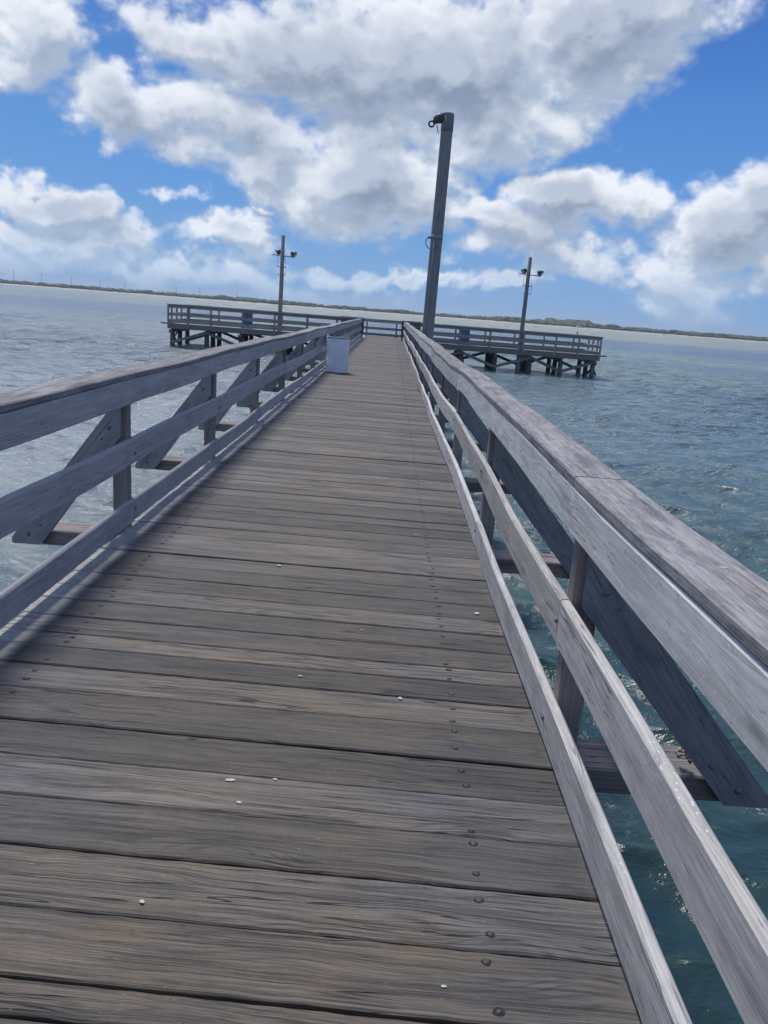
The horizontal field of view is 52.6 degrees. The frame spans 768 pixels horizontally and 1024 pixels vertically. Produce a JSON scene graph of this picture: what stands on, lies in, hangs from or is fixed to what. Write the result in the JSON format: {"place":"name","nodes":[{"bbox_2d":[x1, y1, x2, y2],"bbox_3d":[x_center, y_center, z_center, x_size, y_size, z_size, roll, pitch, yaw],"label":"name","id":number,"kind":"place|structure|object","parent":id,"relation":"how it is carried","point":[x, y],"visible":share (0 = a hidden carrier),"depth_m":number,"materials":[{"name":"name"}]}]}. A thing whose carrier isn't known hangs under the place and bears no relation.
{"place":"outdoors","nodes":[
{"label":"outdoors","id":0,"kind":"place"},
{"bbox_2d":[0,284,767,1023],"bbox_3d":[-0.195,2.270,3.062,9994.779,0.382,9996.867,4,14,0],"label":"water","id":1,"kind":"structure","parent":0,"point":[676,426],"depth_m":21.79,"materials":[{"name":"blue liquid"}]},
{"bbox_2d":[0,338,720,1023],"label":"walkway pier","id":2,"kind":"structure","parent":1,"relation":"in","point":[272,748],"depth_m":2.80,"materials":[{"name":"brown wood"}]},
{"bbox_2d":[0,318,361,628],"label":"railing","id":3,"kind":"object","parent":2,"relation":"on","point":[34,512],"visible":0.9,"depth_m":5.32,"materials":[{"name":"grey wood"}]},
{"bbox_2d":[322,336,350,372],"bbox_3d":[-1.189,-4.008,19.765,0.629,0.900,0.594,10,16,21],"label":"trash drum","id":4,"kind":"object","parent":2,"relation":"on","point":[337,358],"visible":1,"depth_m":19.54,"materials":[{"name":"paint"}]},
{"bbox_2d":[341,316,363,337],"bbox_3d":[-1.869,-10.724,45.508,1.350,1.360,0.185,4,14,0],"label":"railing","id":5,"kind":"object","parent":2,"relation":"attached to","point":[352,318],"visible":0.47,"depth_m":45.35,"materials":[{"name":"grey wood"}]},
{"bbox_2d":[401,321,420,340],"bbox_3d":[1.556,-10.469,45.537,1.120,1.360,0.185,4,14,0],"label":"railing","id":6,"kind":"object","parent":2,"relation":"attached to","point":[417,325],"visible":0.48,"depth_m":45.39,"materials":[{"name":"grey wood"}]},
{"bbox_2d":[403,322,767,1023],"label":"railing","id":7,"kind":"object","parent":2,"relation":"on","point":[651,584],"visible":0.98,"depth_m":2.39,"materials":[{"name":"grey wood"}]},
{"bbox_2d":[676,747,691,763],"bbox_3d":[1.208,0.969,3.125,0.060,0.054,0.071,8,15,13],"label":"barnacle clump","id":8,"kind":"object","parent":2,"relation":"on","point":[680,751],"visible":0.67,"depth_m":3.11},
{"bbox_2d":[161,322,606,377],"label":"fishing platform","id":9,"kind":"structure","parent":1,"relation":"in","point":[526,360],"depth_m":46.27,"materials":[{"name":"grey wood"}]},
{"bbox_2d":[171,304,185,319],"bbox_3d":[-12.710,-12.097,47.725,0.190,1.301,3.960,4,14,0],"label":"railing","id":10,"kind":"object","parent":9,"relation":"on","point":[181,312],"visible":0.36,"depth_m":47.81,"materials":[{"name":"grey wood"}]},
{"bbox_2d":[243,313,252,328],"bbox_3d":[-8.184,-11.501,46.643,0.624,0.920,0.624,4,14,0],"label":"trash drum","id":11,"kind":"object","parent":9,"relation":"on","point":[248,315],"visible":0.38,"depth_m":46.39,"materials":[{"name":"blue plastic"}]},
{"bbox_2d":[167,304,356,334],"bbox_3d":[-7.054,-11.144,45.710,11.350,1.304,0.193,4,14,0],"label":"railing","id":12,"kind":"object","parent":9,"relation":"attached to","point":[241,319],"visible":0.72,"depth_m":45.69,"materials":[{"name":"grey wood"}]},
{"bbox_2d":[272,235,296,353],"bbox_3d":[-5.970,-11.628,45.869,1.409,8.880,0.436,7,15,8],"label":"lamp pole","id":13,"kind":"object","parent":9,"relation":"attached to","point":[281,252],"visible":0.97,"depth_m":45.18,"materials":[{"name":"grey wood"}]},
{"bbox_2d":[186,304,584,350],"bbox_3d":[0.095,-11.678,49.901,25.600,1.301,0.186,4,14,0],"label":"railing","id":14,"kind":"object","parent":9,"relation":"on","point":[367,327],"visible":0.46,"depth_m":49.82,"materials":[{"name":"grey wood"}]},
{"bbox_2d":[460,330,469,344],"bbox_3d":[4.850,-10.531,46.753,0.624,0.920,0.624,4,14,0],"label":"trash drum","id":15,"kind":"object","parent":9,"relation":"on","point":[465,332],"visible":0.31,"depth_m":46.50,"materials":[{"name":"blue plastic"}]},
{"bbox_2d":[407,322,602,358],"bbox_3d":[7.011,-10.092,45.828,11.640,1.295,0.189,4,14,0],"label":"railing","id":16,"kind":"object","parent":9,"relation":"attached to","point":[522,347],"visible":0.8,"depth_m":45.83,"materials":[{"name":"grey wood"}]},
{"bbox_2d":[515,257,543,372],"bbox_3d":[8.304,-10.488,46.010,1.409,8.720,0.436,7,15,8],"label":"lamp pole","id":17,"kind":"object","parent":9,"relation":"attached to","point":[525,293],"visible":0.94,"depth_m":45.43,"materials":[{"name":"grey wood"}]},
{"bbox_2d":[583,335,603,351],"bbox_3d":[12.859,-10.195,47.942,0.189,1.303,3.960,4,14,0],"label":"railing","id":18,"kind":"object","parent":9,"relation":"on","point":[588,343],"visible":0.41,"depth_m":48.03,"materials":[{"name":"grey wood"}]},
{"bbox_2d":[422,112,453,395],"bbox_3d":[1.214,-5.866,23.261,0.725,11.101,0.380,4,14,0],"label":"tall pole","id":19,"kind":"object","parent":1,"relation":"in","point":[445,120],"visible":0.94,"depth_m":22.46,"materials":[{"name":"grey wood"}]},
{"bbox_2d":[0,283,767,342],"bbox_3d":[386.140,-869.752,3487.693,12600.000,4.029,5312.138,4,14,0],"label":"shore","id":20,"kind":"structure","parent":0,"point":[385,312],"depth_m":1011.64,"materials":[{"name":"green plant"}]},
{"bbox_2d":[0,279,767,340],"bbox_3d":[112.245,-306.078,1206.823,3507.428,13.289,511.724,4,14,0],"label":"shore woodland","id":21,"kind":"object","parent":20,"relation":"on","point":[571,322],"visible":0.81,"depth_m":1050.62,"materials":[{"name":"green plant"}]},
{"bbox_2d":[0,0,767,336],"label":"sky","id":22,"kind":"structure","parent":0,"point":[619,147],"materials":[{"name":"blue"}]}
]}

